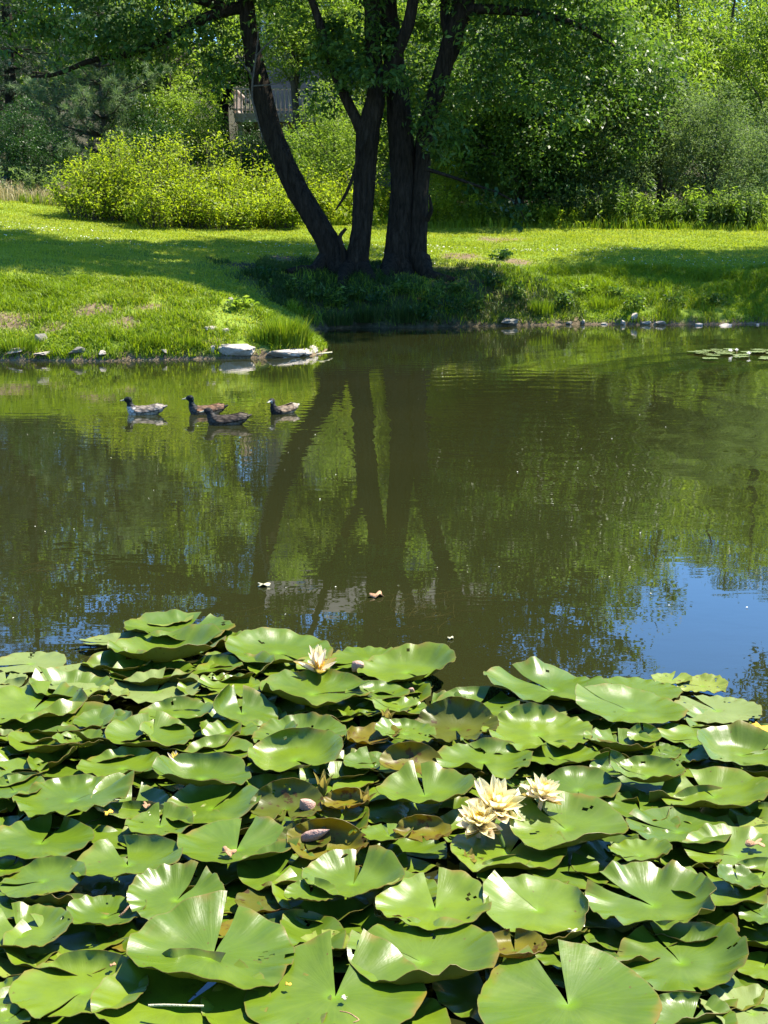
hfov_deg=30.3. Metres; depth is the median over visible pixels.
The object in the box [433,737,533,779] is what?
lily pad
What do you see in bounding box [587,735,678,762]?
lily pad
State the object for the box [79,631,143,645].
lily pad
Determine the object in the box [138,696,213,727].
lily pad
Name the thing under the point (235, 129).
shrub
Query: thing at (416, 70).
tree
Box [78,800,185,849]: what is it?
lily pad
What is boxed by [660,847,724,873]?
lily pad
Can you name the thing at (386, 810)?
lily pad
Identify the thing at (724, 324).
rock
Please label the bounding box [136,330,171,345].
grass tuft
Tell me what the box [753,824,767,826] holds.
lily pad
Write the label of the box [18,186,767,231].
meadow grass
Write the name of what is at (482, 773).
lily pad
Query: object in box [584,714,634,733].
lily pad
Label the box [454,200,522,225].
tall weed
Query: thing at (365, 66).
tree
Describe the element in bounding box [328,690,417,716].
lily pad
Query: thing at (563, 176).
shrub
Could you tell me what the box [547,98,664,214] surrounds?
shrub
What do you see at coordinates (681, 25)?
tree
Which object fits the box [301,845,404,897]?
lily pad
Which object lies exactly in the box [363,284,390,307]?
bank weed
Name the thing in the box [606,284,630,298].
bank weed
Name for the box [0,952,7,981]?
lily pad
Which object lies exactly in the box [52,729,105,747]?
lily pad
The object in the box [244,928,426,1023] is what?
lily pad
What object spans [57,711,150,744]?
lily pad
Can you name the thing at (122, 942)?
lily pad
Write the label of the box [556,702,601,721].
lily pad
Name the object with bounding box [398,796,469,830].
lily pad
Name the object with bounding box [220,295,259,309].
bank weed
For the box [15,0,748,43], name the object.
sky
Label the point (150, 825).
lily pad
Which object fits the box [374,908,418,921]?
lily pad
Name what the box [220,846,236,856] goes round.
dry leaf
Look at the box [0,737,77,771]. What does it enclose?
lily pad
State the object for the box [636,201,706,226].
tall weed
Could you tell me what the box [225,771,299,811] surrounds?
lily pad
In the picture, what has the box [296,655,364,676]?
lily pad
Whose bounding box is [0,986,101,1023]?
lily pad
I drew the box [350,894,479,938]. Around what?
lily pad
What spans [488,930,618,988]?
lily pad
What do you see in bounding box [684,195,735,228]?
tall weed
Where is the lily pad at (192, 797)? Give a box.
[166,779,261,823]
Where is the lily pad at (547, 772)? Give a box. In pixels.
[541,761,590,775]
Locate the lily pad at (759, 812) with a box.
[665,785,767,826]
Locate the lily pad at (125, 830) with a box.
[117,809,219,846]
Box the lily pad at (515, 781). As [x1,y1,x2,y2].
[439,773,520,809]
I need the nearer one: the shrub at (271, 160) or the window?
the shrub at (271, 160)
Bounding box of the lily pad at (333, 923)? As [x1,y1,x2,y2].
[258,909,345,960]
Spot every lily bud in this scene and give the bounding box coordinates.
[314,770,333,796]
[359,785,375,806]
[381,708,394,718]
[459,848,483,872]
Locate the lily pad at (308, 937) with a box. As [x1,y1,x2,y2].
[301,929,348,956]
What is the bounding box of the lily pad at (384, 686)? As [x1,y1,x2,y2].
[345,680,409,700]
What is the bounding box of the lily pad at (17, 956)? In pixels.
[3,912,138,975]
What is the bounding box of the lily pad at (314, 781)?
[289,778,369,805]
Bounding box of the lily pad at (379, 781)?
[339,772,383,787]
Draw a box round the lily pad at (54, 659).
[0,651,65,672]
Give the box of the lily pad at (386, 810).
[361,788,441,823]
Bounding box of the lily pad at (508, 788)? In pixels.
[495,786,558,823]
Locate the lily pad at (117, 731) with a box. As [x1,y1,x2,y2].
[105,710,193,747]
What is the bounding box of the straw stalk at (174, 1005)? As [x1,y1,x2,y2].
[148,1004,203,1006]
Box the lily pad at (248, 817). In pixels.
[191,799,284,834]
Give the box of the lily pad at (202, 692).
[177,677,215,700]
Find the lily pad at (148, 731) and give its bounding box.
[139,714,241,752]
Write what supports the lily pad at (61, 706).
on the lily pad at (38, 723)
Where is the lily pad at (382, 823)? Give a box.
[324,816,396,841]
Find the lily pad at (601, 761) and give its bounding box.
[590,750,631,776]
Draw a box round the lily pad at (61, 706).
[24,699,114,735]
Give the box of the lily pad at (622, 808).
[605,791,673,820]
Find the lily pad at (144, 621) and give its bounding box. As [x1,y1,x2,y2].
[124,609,235,640]
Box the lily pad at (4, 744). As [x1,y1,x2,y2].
[0,742,41,756]
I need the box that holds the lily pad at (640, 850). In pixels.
[608,838,671,862]
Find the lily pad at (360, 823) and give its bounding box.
[280,806,368,833]
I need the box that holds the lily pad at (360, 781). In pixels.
[332,775,387,801]
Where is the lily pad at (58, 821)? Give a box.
[31,810,104,828]
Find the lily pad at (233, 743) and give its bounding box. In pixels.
[182,734,253,757]
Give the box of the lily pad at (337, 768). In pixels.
[298,761,380,794]
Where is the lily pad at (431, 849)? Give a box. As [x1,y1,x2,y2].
[356,824,446,872]
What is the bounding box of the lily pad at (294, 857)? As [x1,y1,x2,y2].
[288,851,366,866]
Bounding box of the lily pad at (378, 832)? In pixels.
[361,823,413,840]
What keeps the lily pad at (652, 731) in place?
on the lily pad at (625, 743)
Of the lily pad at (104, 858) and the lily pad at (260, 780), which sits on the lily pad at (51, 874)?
the lily pad at (104, 858)
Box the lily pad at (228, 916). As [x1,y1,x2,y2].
[218,901,264,937]
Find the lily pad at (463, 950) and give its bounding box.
[346,916,499,984]
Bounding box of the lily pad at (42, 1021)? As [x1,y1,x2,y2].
[37,1007,108,1023]
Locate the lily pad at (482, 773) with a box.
[416,764,489,782]
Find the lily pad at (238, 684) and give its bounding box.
[198,673,260,696]
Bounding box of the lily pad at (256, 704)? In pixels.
[213,684,277,725]
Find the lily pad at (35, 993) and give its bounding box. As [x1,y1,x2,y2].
[8,950,148,1018]
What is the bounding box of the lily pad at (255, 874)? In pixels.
[236,836,315,890]
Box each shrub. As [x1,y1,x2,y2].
[0,95,81,190]
[108,90,206,179]
[202,121,267,184]
[212,120,275,193]
[221,131,282,190]
[262,136,311,181]
[264,76,389,196]
[289,125,347,191]
[301,95,390,190]
[428,150,481,218]
[465,167,517,220]
[518,151,594,216]
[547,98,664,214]
[599,39,758,209]
[652,76,767,208]
[718,101,767,211]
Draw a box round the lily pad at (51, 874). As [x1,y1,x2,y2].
[0,856,85,897]
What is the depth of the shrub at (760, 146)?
36.63 m
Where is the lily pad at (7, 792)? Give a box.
[0,773,44,798]
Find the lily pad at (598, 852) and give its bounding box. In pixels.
[569,841,676,888]
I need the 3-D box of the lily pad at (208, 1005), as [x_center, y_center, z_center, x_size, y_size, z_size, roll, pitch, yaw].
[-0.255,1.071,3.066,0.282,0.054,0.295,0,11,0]
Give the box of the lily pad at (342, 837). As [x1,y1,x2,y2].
[286,817,368,859]
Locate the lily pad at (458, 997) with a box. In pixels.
[432,956,505,1023]
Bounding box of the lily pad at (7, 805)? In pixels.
[0,772,51,814]
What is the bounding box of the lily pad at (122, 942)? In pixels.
[87,937,128,976]
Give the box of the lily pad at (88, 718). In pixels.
[73,708,131,728]
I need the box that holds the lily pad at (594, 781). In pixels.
[546,765,620,797]
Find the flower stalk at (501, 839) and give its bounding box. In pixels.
[496,823,505,847]
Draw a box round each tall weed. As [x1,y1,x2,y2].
[0,164,59,195]
[325,204,384,225]
[344,187,390,215]
[429,191,490,224]
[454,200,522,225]
[481,204,540,226]
[484,198,569,224]
[523,205,591,226]
[549,184,618,224]
[565,181,629,227]
[581,178,659,226]
[613,191,678,226]
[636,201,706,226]
[644,197,708,227]
[661,183,734,226]
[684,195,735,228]
[695,193,764,228]
[701,185,748,223]
[704,182,762,228]
[722,191,767,227]
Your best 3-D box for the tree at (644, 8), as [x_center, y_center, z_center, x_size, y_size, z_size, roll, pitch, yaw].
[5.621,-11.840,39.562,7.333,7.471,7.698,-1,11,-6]
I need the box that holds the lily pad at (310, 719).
[251,711,347,742]
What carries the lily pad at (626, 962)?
on the lily pad at (555, 975)
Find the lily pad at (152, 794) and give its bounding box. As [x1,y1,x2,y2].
[91,772,168,818]
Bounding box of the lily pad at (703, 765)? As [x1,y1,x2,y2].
[670,755,719,777]
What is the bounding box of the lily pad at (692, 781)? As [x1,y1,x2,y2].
[686,754,721,785]
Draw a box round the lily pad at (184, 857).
[168,838,191,861]
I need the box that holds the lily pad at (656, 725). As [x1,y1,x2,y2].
[614,722,665,730]
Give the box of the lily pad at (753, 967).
[737,951,767,980]
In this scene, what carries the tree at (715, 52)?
on the ground at (263, 348)
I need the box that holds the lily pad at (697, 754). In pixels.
[660,743,709,762]
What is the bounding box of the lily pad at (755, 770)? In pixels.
[732,749,767,777]
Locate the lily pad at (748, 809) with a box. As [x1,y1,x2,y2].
[728,802,767,826]
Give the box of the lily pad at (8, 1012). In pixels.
[0,1004,31,1023]
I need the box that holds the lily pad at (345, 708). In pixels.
[294,705,354,721]
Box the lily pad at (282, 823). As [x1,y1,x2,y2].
[276,821,290,827]
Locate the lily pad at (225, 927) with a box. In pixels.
[219,919,232,935]
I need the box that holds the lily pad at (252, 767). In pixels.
[244,761,329,787]
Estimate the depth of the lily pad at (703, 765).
4.50 m
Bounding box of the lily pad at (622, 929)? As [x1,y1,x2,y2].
[583,892,640,932]
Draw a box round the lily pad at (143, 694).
[109,667,201,703]
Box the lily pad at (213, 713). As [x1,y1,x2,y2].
[209,699,286,719]
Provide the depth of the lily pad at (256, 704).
4.94 m
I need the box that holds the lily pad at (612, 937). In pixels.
[581,904,690,951]
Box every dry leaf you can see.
[104,809,112,815]
[141,801,149,808]
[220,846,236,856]
[258,582,270,586]
[369,591,383,598]
[745,838,764,846]
[752,721,767,731]
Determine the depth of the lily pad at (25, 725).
4.87 m
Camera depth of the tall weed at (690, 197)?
34.16 m
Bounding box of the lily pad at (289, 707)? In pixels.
[241,691,313,714]
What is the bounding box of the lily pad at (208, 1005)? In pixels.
[201,973,331,1023]
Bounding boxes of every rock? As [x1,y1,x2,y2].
[7,348,22,353]
[33,351,50,355]
[35,333,47,340]
[68,346,84,353]
[99,350,105,354]
[218,344,254,355]
[267,348,305,357]
[303,348,312,355]
[310,345,317,352]
[501,318,517,324]
[631,313,637,320]
[654,321,665,323]
[719,323,731,326]
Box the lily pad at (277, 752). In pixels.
[247,727,342,771]
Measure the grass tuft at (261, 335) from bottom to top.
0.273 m
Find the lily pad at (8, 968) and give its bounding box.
[0,946,60,978]
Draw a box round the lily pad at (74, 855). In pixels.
[43,824,127,859]
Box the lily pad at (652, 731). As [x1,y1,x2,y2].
[627,722,661,741]
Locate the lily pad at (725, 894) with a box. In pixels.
[672,866,767,905]
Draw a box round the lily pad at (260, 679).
[236,676,283,698]
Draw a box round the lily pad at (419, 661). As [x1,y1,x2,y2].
[357,642,455,682]
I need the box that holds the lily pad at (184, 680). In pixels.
[158,664,229,687]
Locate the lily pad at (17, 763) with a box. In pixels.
[0,757,48,786]
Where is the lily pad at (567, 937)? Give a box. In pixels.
[499,926,589,946]
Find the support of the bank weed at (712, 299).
on the ground at (263, 348)
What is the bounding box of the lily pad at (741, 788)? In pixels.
[659,766,767,808]
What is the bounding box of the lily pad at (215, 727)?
[202,719,297,751]
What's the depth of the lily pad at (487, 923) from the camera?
3.49 m
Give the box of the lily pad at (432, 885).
[352,870,436,904]
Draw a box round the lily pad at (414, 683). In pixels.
[362,674,431,694]
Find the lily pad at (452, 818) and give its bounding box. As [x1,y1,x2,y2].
[440,806,501,842]
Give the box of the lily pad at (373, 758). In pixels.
[310,748,380,779]
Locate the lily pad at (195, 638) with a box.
[107,623,225,661]
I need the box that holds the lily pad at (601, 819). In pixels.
[508,785,628,849]
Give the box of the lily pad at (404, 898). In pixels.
[375,867,491,930]
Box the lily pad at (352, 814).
[318,805,365,821]
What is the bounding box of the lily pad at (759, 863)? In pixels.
[733,857,767,887]
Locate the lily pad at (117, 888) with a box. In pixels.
[72,881,132,909]
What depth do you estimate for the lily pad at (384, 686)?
5.18 m
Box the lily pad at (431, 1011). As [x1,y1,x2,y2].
[401,997,450,1023]
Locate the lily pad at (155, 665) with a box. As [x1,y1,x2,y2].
[102,662,158,678]
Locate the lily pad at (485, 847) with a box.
[450,821,567,872]
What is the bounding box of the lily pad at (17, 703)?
[0,680,87,723]
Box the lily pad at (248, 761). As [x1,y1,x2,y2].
[242,756,279,774]
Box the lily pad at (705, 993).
[700,991,708,995]
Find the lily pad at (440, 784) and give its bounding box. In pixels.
[376,760,475,803]
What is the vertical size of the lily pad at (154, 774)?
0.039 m
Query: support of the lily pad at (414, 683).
on the water
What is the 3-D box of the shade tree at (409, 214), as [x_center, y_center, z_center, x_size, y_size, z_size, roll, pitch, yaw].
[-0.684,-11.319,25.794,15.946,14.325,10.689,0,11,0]
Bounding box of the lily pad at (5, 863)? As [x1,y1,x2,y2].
[0,858,23,876]
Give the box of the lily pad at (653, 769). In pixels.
[610,755,685,782]
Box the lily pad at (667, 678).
[651,671,692,684]
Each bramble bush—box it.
[39,148,142,221]
[58,125,206,219]
[111,160,226,228]
[143,129,255,223]
[174,165,280,229]
[202,137,287,219]
[249,179,305,230]
[275,163,344,219]
[309,172,346,194]
[322,164,388,218]
[375,172,390,215]
[428,184,467,226]
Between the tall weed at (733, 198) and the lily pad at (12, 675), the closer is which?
the lily pad at (12, 675)
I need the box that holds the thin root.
[340,1011,358,1022]
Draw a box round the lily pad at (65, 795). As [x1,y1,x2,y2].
[12,770,133,817]
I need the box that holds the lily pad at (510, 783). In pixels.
[502,774,535,800]
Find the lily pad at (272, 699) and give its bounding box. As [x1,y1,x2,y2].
[202,688,277,708]
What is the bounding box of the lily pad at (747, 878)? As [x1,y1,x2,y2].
[717,864,761,889]
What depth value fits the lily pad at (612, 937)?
3.44 m
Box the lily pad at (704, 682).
[675,673,728,693]
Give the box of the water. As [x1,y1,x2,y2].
[0,324,767,1023]
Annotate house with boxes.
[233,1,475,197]
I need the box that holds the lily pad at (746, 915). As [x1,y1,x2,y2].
[738,902,767,924]
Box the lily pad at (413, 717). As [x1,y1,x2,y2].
[353,697,426,719]
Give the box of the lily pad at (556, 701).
[531,689,586,713]
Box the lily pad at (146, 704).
[142,690,198,706]
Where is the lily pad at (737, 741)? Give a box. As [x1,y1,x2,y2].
[697,720,767,765]
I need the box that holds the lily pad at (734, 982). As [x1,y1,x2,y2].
[725,955,767,1009]
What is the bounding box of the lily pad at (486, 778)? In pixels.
[467,770,546,797]
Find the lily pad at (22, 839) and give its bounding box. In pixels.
[0,813,94,858]
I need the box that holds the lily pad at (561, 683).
[483,656,607,702]
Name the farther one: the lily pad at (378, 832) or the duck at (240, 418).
the duck at (240, 418)
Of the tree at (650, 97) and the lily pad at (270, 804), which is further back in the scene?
the tree at (650, 97)
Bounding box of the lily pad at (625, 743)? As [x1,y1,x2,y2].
[584,727,655,750]
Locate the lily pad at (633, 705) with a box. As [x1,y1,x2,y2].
[575,683,688,723]
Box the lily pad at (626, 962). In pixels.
[552,921,667,964]
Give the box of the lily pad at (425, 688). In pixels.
[369,682,430,703]
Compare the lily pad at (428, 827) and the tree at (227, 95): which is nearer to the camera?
the lily pad at (428, 827)
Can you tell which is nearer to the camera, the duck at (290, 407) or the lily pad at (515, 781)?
the lily pad at (515, 781)
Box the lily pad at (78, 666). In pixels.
[41,663,120,691]
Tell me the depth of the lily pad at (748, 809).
4.14 m
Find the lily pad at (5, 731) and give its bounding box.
[0,728,21,743]
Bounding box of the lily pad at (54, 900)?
[10,886,106,904]
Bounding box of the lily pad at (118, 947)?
[108,929,140,951]
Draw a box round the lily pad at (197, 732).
[173,709,212,737]
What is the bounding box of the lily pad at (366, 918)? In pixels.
[280,898,394,950]
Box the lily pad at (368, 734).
[347,722,401,744]
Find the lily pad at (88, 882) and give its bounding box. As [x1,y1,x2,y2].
[72,857,136,896]
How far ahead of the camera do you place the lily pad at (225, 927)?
3.45 m
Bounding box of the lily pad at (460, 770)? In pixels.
[451,768,526,788]
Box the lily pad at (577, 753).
[527,739,599,765]
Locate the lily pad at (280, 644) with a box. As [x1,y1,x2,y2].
[225,627,332,663]
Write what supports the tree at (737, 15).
on the ground at (263, 348)
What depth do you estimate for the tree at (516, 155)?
33.87 m
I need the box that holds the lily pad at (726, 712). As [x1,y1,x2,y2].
[674,695,761,723]
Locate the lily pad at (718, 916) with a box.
[627,899,739,942]
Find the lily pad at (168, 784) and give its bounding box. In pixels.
[132,770,183,791]
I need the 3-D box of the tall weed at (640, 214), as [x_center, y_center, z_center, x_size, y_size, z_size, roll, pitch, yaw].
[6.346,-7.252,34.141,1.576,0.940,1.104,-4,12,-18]
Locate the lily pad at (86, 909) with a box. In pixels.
[66,894,146,925]
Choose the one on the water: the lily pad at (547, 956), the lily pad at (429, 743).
the lily pad at (429, 743)
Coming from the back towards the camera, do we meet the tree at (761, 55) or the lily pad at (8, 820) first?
the tree at (761, 55)
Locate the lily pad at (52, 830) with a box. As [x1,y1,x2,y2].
[42,826,88,843]
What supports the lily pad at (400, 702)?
on the lily pad at (352, 707)
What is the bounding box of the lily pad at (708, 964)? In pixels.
[615,920,748,991]
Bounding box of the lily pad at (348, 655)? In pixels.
[329,646,392,667]
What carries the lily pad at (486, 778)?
on the water
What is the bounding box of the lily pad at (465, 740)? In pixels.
[460,733,542,754]
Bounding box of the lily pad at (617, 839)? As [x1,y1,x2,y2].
[559,824,638,874]
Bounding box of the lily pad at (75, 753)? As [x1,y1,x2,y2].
[57,734,148,762]
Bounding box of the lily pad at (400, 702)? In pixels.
[372,696,424,714]
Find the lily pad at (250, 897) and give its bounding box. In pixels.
[235,881,303,912]
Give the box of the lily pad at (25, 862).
[0,855,35,876]
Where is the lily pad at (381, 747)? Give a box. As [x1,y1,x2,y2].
[335,736,392,763]
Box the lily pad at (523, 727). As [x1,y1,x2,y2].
[481,702,592,750]
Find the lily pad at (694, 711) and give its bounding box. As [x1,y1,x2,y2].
[683,706,752,727]
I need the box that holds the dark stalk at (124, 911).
[119,906,129,916]
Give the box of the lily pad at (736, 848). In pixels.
[682,823,767,872]
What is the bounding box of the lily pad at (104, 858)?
[70,834,182,876]
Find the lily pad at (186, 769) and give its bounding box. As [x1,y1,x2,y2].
[151,752,251,786]
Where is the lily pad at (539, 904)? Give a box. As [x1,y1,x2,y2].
[482,870,588,934]
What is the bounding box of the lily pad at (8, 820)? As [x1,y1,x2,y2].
[0,814,30,825]
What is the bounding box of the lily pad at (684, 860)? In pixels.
[638,827,723,868]
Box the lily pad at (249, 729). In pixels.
[199,719,257,736]
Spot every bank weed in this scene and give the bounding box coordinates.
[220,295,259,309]
[266,277,306,293]
[304,280,338,300]
[323,286,348,309]
[344,283,375,301]
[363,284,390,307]
[388,276,419,295]
[408,299,436,319]
[417,278,445,306]
[447,278,470,293]
[456,292,488,311]
[479,268,506,286]
[488,248,512,258]
[507,279,525,299]
[551,290,574,308]
[568,280,598,294]
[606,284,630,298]
[622,292,646,309]
[660,292,687,306]
[697,290,732,306]
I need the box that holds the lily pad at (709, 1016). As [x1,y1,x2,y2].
[651,984,737,1023]
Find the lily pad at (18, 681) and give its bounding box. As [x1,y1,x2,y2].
[0,677,31,687]
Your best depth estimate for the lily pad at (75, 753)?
4.58 m
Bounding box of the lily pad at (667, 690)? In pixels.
[604,676,682,699]
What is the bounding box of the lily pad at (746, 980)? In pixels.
[668,973,765,1010]
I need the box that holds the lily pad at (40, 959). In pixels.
[0,916,59,965]
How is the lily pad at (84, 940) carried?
on the water
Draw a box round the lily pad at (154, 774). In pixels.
[135,747,181,778]
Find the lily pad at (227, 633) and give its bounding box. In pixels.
[206,630,241,646]
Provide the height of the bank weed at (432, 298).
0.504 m
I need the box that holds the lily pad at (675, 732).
[657,722,703,747]
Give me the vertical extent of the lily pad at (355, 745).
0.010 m
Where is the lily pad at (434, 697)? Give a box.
[398,690,465,718]
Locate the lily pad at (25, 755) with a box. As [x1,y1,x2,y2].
[0,745,28,758]
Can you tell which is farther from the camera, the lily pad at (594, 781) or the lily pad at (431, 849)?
the lily pad at (594, 781)
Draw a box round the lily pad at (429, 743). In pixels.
[381,739,453,752]
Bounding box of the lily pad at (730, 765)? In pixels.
[720,763,767,776]
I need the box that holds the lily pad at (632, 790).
[578,784,652,819]
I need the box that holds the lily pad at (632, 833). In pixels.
[597,830,676,852]
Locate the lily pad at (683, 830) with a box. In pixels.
[626,806,731,843]
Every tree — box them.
[0,0,44,173]
[0,0,89,183]
[0,0,153,181]
[0,0,688,287]
[0,1,54,140]
[0,6,27,99]
[5,0,213,175]
[73,0,215,103]
[84,23,211,170]
[93,0,243,159]
[108,82,234,190]
[169,0,259,166]
[181,0,259,112]
[233,0,363,171]
[288,0,398,182]
[320,0,503,194]
[324,0,428,158]
[381,0,642,207]
[411,4,648,211]
[451,0,695,213]
[466,0,718,206]
[609,0,761,206]
[627,0,734,206]
[663,0,763,176]
[668,0,767,196]
[689,0,766,73]
[705,0,767,113]
[712,0,767,207]
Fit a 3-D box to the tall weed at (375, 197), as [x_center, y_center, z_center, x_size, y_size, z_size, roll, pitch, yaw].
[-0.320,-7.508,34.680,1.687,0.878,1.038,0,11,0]
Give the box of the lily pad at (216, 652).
[200,651,248,670]
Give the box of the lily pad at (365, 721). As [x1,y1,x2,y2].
[333,709,397,737]
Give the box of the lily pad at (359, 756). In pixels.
[343,746,396,773]
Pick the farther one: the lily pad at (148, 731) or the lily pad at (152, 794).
the lily pad at (148, 731)
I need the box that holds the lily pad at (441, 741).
[433,731,490,745]
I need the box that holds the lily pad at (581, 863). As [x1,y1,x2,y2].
[527,852,608,889]
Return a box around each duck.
[120,397,166,414]
[183,395,227,414]
[200,408,251,425]
[267,398,299,414]
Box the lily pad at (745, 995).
[699,983,767,1023]
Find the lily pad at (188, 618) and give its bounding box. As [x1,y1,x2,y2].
[137,615,193,625]
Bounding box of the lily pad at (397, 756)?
[379,741,441,774]
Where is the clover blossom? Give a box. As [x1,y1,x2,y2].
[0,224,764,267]
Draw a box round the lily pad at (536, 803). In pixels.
[532,798,593,809]
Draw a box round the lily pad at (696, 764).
[632,750,700,768]
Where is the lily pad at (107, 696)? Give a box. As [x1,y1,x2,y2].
[68,685,129,701]
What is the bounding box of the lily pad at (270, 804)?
[250,777,324,820]
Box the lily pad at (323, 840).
[277,818,330,850]
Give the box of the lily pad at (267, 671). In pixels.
[247,656,302,675]
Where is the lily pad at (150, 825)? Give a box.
[124,802,193,835]
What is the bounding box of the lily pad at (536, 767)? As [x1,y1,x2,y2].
[511,759,544,777]
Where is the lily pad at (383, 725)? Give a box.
[374,717,435,741]
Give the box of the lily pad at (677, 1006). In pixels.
[655,991,737,1023]
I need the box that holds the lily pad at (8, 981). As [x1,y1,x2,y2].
[0,975,19,1005]
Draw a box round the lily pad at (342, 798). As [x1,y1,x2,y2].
[320,787,369,808]
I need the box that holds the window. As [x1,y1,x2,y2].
[261,1,293,49]
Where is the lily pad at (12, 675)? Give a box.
[0,671,27,684]
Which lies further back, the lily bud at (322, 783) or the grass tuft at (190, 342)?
the grass tuft at (190, 342)
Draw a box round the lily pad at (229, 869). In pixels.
[174,854,238,894]
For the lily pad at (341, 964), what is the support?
on the water
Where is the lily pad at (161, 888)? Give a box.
[126,860,226,919]
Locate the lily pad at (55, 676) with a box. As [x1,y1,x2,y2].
[28,666,114,696]
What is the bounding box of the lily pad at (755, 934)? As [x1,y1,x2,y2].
[696,895,767,947]
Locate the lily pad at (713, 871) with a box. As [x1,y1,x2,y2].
[704,865,767,914]
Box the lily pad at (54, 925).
[0,901,72,947]
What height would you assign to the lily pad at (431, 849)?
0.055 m
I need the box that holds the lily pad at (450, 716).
[413,696,498,742]
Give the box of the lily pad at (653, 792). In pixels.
[612,772,683,802]
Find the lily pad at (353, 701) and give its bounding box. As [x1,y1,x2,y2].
[304,692,377,717]
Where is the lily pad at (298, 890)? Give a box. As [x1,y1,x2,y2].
[284,877,337,901]
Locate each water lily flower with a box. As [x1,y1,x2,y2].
[168,751,177,757]
[294,645,336,673]
[456,800,502,839]
[465,774,525,823]
[520,773,563,833]
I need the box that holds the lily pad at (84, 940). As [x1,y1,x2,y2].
[11,893,135,959]
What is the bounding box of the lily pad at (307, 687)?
[258,668,371,707]
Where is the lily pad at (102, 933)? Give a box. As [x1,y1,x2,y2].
[95,912,147,954]
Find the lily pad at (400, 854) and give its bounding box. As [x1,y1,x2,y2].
[355,840,408,869]
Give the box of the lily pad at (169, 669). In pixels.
[137,659,185,671]
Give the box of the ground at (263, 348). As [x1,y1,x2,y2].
[0,42,767,360]
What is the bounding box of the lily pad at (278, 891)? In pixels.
[271,865,383,922]
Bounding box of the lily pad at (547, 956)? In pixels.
[535,933,603,969]
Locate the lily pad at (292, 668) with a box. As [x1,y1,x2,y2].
[255,665,303,678]
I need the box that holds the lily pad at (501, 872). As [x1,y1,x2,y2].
[477,854,568,883]
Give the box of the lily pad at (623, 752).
[549,738,627,766]
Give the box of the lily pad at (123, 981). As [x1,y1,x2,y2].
[90,948,270,1023]
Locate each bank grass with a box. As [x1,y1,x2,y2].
[0,268,327,359]
[205,254,587,327]
[284,259,767,327]
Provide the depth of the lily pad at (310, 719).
4.76 m
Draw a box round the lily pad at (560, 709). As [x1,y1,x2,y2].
[500,701,567,714]
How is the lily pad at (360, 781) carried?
on the lily pad at (386, 810)
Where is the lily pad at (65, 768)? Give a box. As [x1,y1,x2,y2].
[27,743,124,777]
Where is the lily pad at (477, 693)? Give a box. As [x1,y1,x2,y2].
[432,686,519,715]
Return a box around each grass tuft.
[0,335,41,351]
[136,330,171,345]
[175,334,205,347]
[247,325,282,343]
[259,313,313,346]
[291,325,314,346]
[525,297,554,313]
[589,294,619,308]
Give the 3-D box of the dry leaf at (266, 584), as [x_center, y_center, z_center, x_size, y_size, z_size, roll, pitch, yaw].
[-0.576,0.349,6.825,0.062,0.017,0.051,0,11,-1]
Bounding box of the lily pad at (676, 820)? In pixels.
[589,803,680,844]
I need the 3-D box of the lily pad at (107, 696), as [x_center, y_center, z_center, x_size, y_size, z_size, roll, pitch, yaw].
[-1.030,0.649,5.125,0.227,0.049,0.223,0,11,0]
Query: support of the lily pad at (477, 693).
on the lily pad at (434, 697)
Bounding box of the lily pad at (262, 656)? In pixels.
[193,651,274,681]
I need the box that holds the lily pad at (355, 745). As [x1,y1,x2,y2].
[342,742,362,757]
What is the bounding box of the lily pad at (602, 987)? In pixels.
[477,939,661,1023]
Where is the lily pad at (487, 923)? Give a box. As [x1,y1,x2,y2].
[469,912,546,950]
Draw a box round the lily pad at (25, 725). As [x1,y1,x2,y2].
[0,718,28,735]
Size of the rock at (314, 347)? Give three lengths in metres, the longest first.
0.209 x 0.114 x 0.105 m
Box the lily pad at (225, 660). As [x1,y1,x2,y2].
[185,654,242,674]
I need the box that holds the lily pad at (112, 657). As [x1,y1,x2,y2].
[80,647,152,671]
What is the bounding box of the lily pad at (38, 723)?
[0,712,85,743]
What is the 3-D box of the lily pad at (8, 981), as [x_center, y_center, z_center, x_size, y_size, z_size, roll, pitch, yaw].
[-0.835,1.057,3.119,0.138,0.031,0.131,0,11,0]
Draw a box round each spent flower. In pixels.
[299,799,321,817]
[301,829,329,841]
[349,660,363,672]
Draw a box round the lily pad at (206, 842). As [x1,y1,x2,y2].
[177,816,291,863]
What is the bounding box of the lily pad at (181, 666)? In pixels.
[109,659,196,685]
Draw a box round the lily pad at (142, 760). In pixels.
[76,746,159,776]
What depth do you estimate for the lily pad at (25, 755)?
4.59 m
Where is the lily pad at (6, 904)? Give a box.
[0,873,64,920]
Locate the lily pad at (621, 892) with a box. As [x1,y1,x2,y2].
[568,867,631,897]
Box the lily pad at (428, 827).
[393,814,451,842]
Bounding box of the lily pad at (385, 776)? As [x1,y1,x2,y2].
[373,764,447,786]
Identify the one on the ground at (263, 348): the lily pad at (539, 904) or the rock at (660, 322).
the rock at (660, 322)
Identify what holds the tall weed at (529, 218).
on the ground at (263, 348)
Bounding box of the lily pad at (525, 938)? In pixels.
[493,928,546,958]
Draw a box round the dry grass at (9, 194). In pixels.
[0,179,97,206]
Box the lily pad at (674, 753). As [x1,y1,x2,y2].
[640,741,681,758]
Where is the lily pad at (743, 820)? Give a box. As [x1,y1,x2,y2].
[715,814,767,833]
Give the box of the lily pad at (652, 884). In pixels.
[584,859,716,930]
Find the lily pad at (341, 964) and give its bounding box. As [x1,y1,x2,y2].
[332,933,354,972]
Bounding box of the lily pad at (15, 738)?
[8,725,83,752]
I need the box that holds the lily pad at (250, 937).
[126,890,294,989]
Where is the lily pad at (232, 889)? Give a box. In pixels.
[181,873,272,913]

